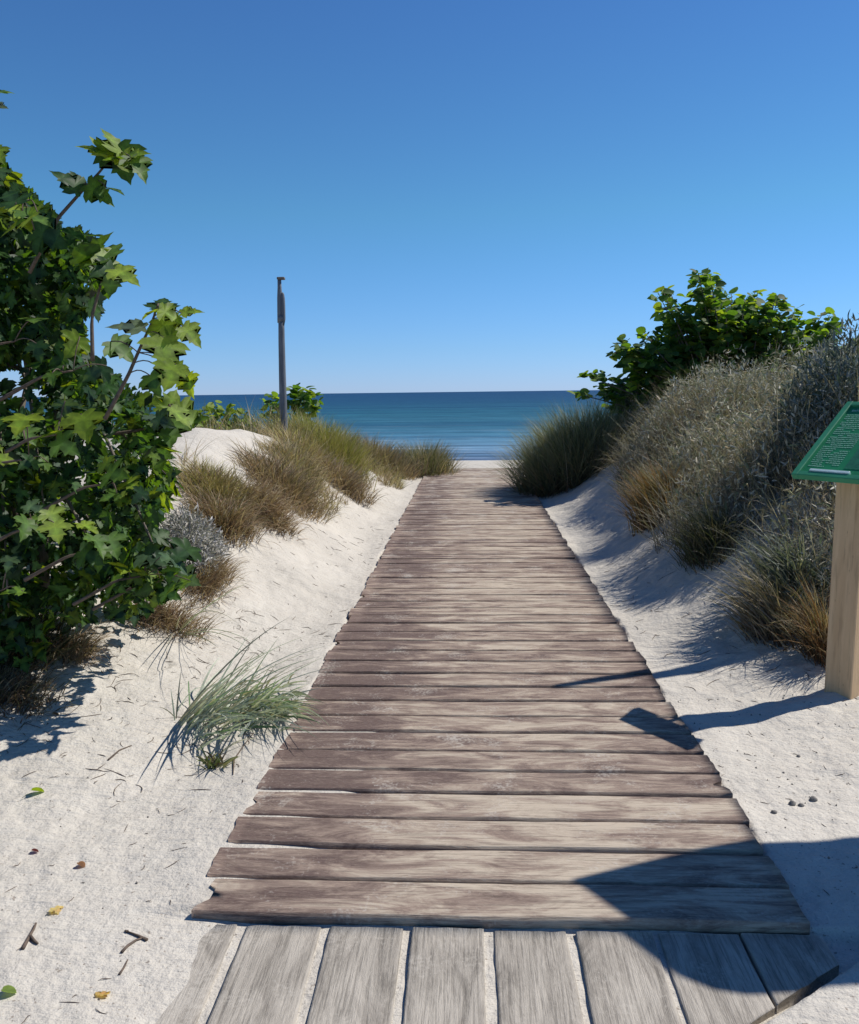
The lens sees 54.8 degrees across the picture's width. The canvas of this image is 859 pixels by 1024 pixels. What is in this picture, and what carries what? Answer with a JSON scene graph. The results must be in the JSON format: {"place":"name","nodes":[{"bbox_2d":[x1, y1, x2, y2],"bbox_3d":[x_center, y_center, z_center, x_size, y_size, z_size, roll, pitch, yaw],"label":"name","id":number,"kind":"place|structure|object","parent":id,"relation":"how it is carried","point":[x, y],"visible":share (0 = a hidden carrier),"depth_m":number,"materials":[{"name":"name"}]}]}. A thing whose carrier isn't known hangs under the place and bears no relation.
{"place":"outdoors","nodes":[
{"label":"outdoors","id":0,"kind":"place"},
{"bbox_2d":[8,390,614,460],"bbox_3d":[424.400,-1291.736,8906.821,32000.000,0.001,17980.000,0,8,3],"label":"sea","id":1,"kind":"structure","parent":0,"point":[476,425],"depth_m":91.66,"materials":[{"name":"liquid"}]},
{"bbox_2d":[0,428,858,1023],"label":"ground","id":2,"kind":"structure","parent":0,"point":[54,968],"depth_m":3.19,"materials":[{"name":"beige sand"}]},
{"bbox_2d":[1,985,16,992],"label":"fallen leaf","id":3,"kind":"object","parent":2,"relation":"on","point":[9,989],"visible":1,"depth_m":1.96,"materials":[{"name":"green plant"}]},
{"bbox_2d":[21,922,38,949],"bbox_3d":[-1.026,1.099,2.158,0.037,0.013,0.111,-2,8,-8],"label":"dry stick","id":4,"kind":"object","parent":2,"relation":"on","point":[31,938],"visible":1,"depth_m":2.13,"materials":[{"name":"wood"}]},
{"bbox_2d":[22,787,43,797],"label":"fallen leaf","id":5,"kind":"object","parent":2,"relation":"on","point":[37,789],"visible":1,"depth_m":2.89,"materials":[{"name":"green plant"}]},
{"bbox_2d":[0,643,89,731],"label":"grass tussock","id":6,"kind":"object","parent":2,"relation":"on","point":[13,688],"depth_m":3.47,"materials":[{"name":"plant"}]},
{"bbox_2d":[49,905,63,914],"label":"fallen leaf","id":7,"kind":"object","parent":2,"relation":"on","point":[57,909],"visible":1,"depth_m":2.26,"materials":[{"name":"yellow plant"}]},
{"bbox_2d":[0,585,120,697],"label":"grass tussock","id":8,"kind":"object","parent":2,"relation":"on","point":[49,649],"depth_m":3.79,"materials":[{"name":"plant"}]},
{"bbox_2d":[77,861,84,866],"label":"fallen leaf","id":9,"kind":"object","parent":2,"relation":"on","point":[81,863],"visible":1,"depth_m":2.48,"materials":[{"name":"brown plant"}]},
{"bbox_2d":[37,617,124,672],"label":"grass tussock","id":10,"kind":"object","parent":2,"relation":"on","point":[81,654],"depth_m":3.88,"materials":[{"name":"plant"}]},
{"bbox_2d":[95,991,109,995],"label":"fallen leaf","id":11,"kind":"object","parent":2,"relation":"on","point":[102,993],"visible":1,"depth_m":1.95,"materials":[{"name":"yellow plant"}]},
{"bbox_2d":[0,90,209,673],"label":"maple tree","id":12,"kind":"object","parent":2,"relation":"on","point":[50,266],"visible":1,"depth_m":3.37,"materials":[{"name":"green plant"}]},
{"bbox_2d":[107,745,131,760],"bbox_3d":[-1.201,0.927,3.197,0.023,0.007,0.134,2,9,18],"label":"dry stick","id":13,"kind":"object","parent":2,"relation":"on","point":[114,754],"visible":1,"depth_m":3.19,"materials":[{"name":"wood"}]},
{"bbox_2d":[118,959,127,974],"bbox_3d":[-0.754,1.122,2.043,0.007,0.006,0.052,0,8,3],"label":"dry stick","id":14,"kind":"object","parent":2,"relation":"on","point":[121,971],"visible":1,"depth_m":2.03,"materials":[{"name":"wood"}]},
{"bbox_2d":[120,930,147,952],"bbox_3d":[-0.778,1.107,2.132,0.078,0.012,0.070,3,9,25],"label":"dry stick","id":15,"kind":"object","parent":2,"relation":"on","point":[134,941],"visible":1,"depth_m":2.14,"materials":[{"name":"wood"}]},
{"bbox_2d":[102,588,244,648],"bbox_3d":[-1.386,0.542,4.413,0.830,0.368,0.719,0,8,3],"label":"grass tussock","id":16,"kind":"object","parent":2,"relation":"on","point":[167,617],"depth_m":4.39,"materials":[{"name":"brown plant"}]},
{"bbox_2d":[11,397,368,446],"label":"dune grass","id":17,"kind":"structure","parent":2,"relation":"on","point":[231,427],"depth_m":10.04,"materials":[{"name":"green plant"}]},
{"bbox_2d":[159,501,230,575],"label":"cushion shrub","id":18,"kind":"object","parent":2,"relation":"on","point":[194,532],"visible":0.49,"depth_m":5.20,"materials":[{"name":"grey plant"}]},
{"bbox_2d":[166,584,256,649],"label":"marram grass","id":19,"kind":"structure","parent":2,"relation":"on","point":[195,615],"depth_m":4.10,"materials":[{"name":"green plant"}]},
{"bbox_2d":[195,744,237,769],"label":"grass tussock","id":20,"kind":"object","parent":2,"relation":"on","point":[213,762],"depth_m":3.13,"materials":[{"name":"green plant"}]},
{"bbox_2d":[180,548,258,608],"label":"grass tussock","id":21,"kind":"object","parent":2,"relation":"on","point":[209,581],"depth_m":5.05,"materials":[{"name":"brown plant"}]},
{"bbox_2d":[173,451,271,515],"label":"grass tussock","id":22,"kind":"object","parent":2,"relation":"on","point":[202,476],"depth_m":6.45,"materials":[{"name":"brown plant"}]},
{"bbox_2d":[170,483,283,551],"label":"grass tussock","id":23,"kind":"object","parent":2,"relation":"on","point":[231,521],"depth_m":5.98,"materials":[{"name":"brown plant"}]},
{"bbox_2d":[197,400,257,429],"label":"broadleaf shrub","id":24,"kind":"object","parent":2,"relation":"on","point":[210,407],"visible":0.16,"depth_m":10.80,"materials":[{"name":"green plant"}]},
{"bbox_2d":[222,733,253,774],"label":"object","id":25,"kind":"object","parent":2,"relation":"on","point":[238,753],"visible":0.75,"depth_m":3.22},
{"bbox_2d":[160,616,336,756],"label":"marram grass","id":26,"kind":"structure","parent":2,"relation":"on","point":[249,703],"depth_m":3.43,"materials":[{"name":"green plant"}]},
{"bbox_2d":[230,472,317,543],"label":"grass tussock","id":27,"kind":"object","parent":2,"relation":"on","point":[273,505],"depth_m":6.66,"materials":[{"name":"brown plant"}]},
{"bbox_2d":[277,277,287,433],"bbox_3d":[-1.765,-1.743,9.947,0.132,2.086,0.100,0,8,3],"label":"weathered pole","id":28,"kind":"object","parent":2,"relation":"on","point":[281,317],"visible":0.94,"depth_m":9.89,"materials":[{"name":"wood"}]},
{"bbox_2d":[224,436,347,523],"bbox_3d":[-1.373,-0.287,7.759,1.250,0.880,1.600,0,8,3],"label":"grass tussock","id":29,"kind":"object","parent":2,"relation":"on","point":[282,480],"depth_m":7.60,"materials":[{"name":"brown plant"}]},
{"bbox_2d":[259,383,323,424],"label":"broadleaf shrub","id":30,"kind":"object","parent":2,"relation":"on","point":[306,402],"visible":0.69,"depth_m":12.11,"materials":[{"name":"green plant"}]},
{"bbox_2d":[252,432,337,497],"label":"grass tussock","id":31,"kind":"object","parent":2,"relation":"on","point":[274,443],"depth_m":8.64,"materials":[{"name":"brown plant"}]},
{"bbox_2d":[251,418,342,482],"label":"grass tussock","id":32,"kind":"object","parent":2,"relation":"on","point":[307,444],"depth_m":9.59,"materials":[{"name":"plant"}]},
{"bbox_2d":[169,401,426,520],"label":"dune grass","id":33,"kind":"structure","parent":2,"relation":"on","point":[397,480],"depth_m":8.57,"materials":[{"name":"brown plant"}]},
{"bbox_2d":[261,405,386,490],"bbox_3d":[-1.351,-0.835,10.717,1.780,1.206,1.747,0,8,3],"label":"grass tussock","id":34,"kind":"object","parent":2,"relation":"on","point":[340,446],"depth_m":10.53,"materials":[{"name":"plant"}]},
{"bbox_2d":[309,448,394,506],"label":"grass tussock","id":35,"kind":"object","parent":2,"relation":"on","point":[359,493],"depth_m":9.69,"materials":[{"name":"brown plant"}]},
{"bbox_2d":[331,423,428,480],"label":"grass tussock","id":36,"kind":"object","parent":2,"relation":"on","point":[394,458],"depth_m":13.21,"materials":[{"name":"plant"}]},
{"bbox_2d":[378,436,471,477],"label":"grass tussock","id":37,"kind":"object","parent":2,"relation":"on","point":[436,462],"depth_m":13.93,"materials":[{"name":"green plant"}]},
{"bbox_2d":[0,622,852,961],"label":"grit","id":38,"kind":"object","parent":2,"relation":"on","point":[678,702],"visible":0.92,"depth_m":3.02,"materials":[{"name":"stone"}]},
{"bbox_2d":[1,491,857,1023],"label":"plant litter","id":39,"kind":"object","parent":2,"relation":"on","point":[281,699],"visible":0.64,"depth_m":3.67,"materials":[{"name":"brown plant"}]},
{"bbox_2d":[156,924,838,1023],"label":"plank deck","id":40,"kind":"structure","parent":2,"relation":"on","point":[716,978],"depth_m":2.00,"materials":[{"name":"grey wood"}]},
{"bbox_2d":[191,468,809,935],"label":"boardwalk","id":41,"kind":"structure","parent":2,"relation":"on","point":[499,708],"depth_m":2.99,"materials":[{"name":"brown wood"}]},
{"bbox_2d":[478,385,654,498],"bbox_3d":[2.031,-0.988,11.294,3.104,1.597,3.268,0,8,3],"label":"grass tussock","id":42,"kind":"object","parent":2,"relation":"on","point":[562,455],"depth_m":10.82,"materials":[{"name":"green plant"}]},
{"bbox_2d":[604,452,705,536],"bbox_3d":[1.882,-0.158,6.940,1.179,0.771,1.191,0,8,3],"label":"grass tussock","id":43,"kind":"object","parent":2,"relation":"on","point":[638,503],"depth_m":6.89,"materials":[{"name":"plant"}]},
{"bbox_2d":[650,492,764,573],"bbox_3d":[1.823,0.123,5.493,0.978,0.574,0.818,7,11,41],"label":"grass tussock","id":44,"kind":"object","parent":2,"relation":"on","point":[699,548],"depth_m":5.43,"materials":[{"name":"green plant"}]},
{"bbox_2d":[568,268,858,420],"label":"broadleaf shrub","id":45,"kind":"object","parent":2,"relation":"on","point":[738,322],"visible":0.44,"depth_m":10.65,"materials":[{"name":"green plant"}]},
{"bbox_2d":[581,324,858,634],"bbox_3d":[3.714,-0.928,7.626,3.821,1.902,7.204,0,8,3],"label":"dune scrub","id":46,"kind":"object","parent":2,"relation":"on","point":[715,416],"visible":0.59,"depth_m":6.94,"materials":[{"name":"grey plant"}]},
{"bbox_2d":[682,545,830,651],"bbox_3d":[1.816,0.450,4.357,1.078,0.543,1.031,0,8,3],"label":"grass tussock","id":47,"kind":"object","parent":2,"relation":"on","point":[760,626],"depth_m":4.36,"materials":[{"name":"plant"}]},
{"bbox_2d":[715,508,832,611],"bbox_3d":[2.064,0.299,4.567,1.053,0.599,0.933,1,8,14],"label":"grass tussock","id":48,"kind":"object","parent":2,"relation":"on","point":[787,577],"depth_m":4.58,"materials":[{"name":"green plant"}]},
{"bbox_2d":[746,568,830,669],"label":"grass tussock","id":49,"kind":"object","parent":2,"relation":"on","point":[814,642],"depth_m":4.08,"materials":[{"name":"brown plant"}]},
{"bbox_2d":[788,800,795,805],"bbox_3d":[1.232,0.989,2.813,0.024,0.020,0.022,-7,10,-38],"label":"pebble","id":50,"kind":"object","parent":2,"relation":"on","point":[792,802],"visible":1,"depth_m":2.81,"materials":[{"name":"stone"}]},
{"bbox_2d":[743,310,858,500],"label":"silver shrub","id":51,"kind":"object","parent":2,"relation":"on","point":[833,354],"visible":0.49,"depth_m":5.69,"materials":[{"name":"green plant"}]},
{"bbox_2d":[809,796,817,801],"bbox_3d":[1.316,0.985,2.841,0.024,0.019,0.023,-7,11,-39],"label":"pebble","id":52,"kind":"object","parent":2,"relation":"on","point":[813,798],"visible":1,"depth_m":2.84,"materials":[{"name":"stone"}]},
{"bbox_2d":[791,401,858,698],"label":"information sign","id":53,"kind":"object","parent":2,"relation":"on","point":[832,455],"visible":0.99,"depth_m":3.66,"materials":[{"name":"green wood"}]},
{"bbox_2d":[0,0,858,396],"label":"sky","id":54,"kind":"structure","parent":0,"point":[445,195],"materials":[{"name":"blue"}]}
]}

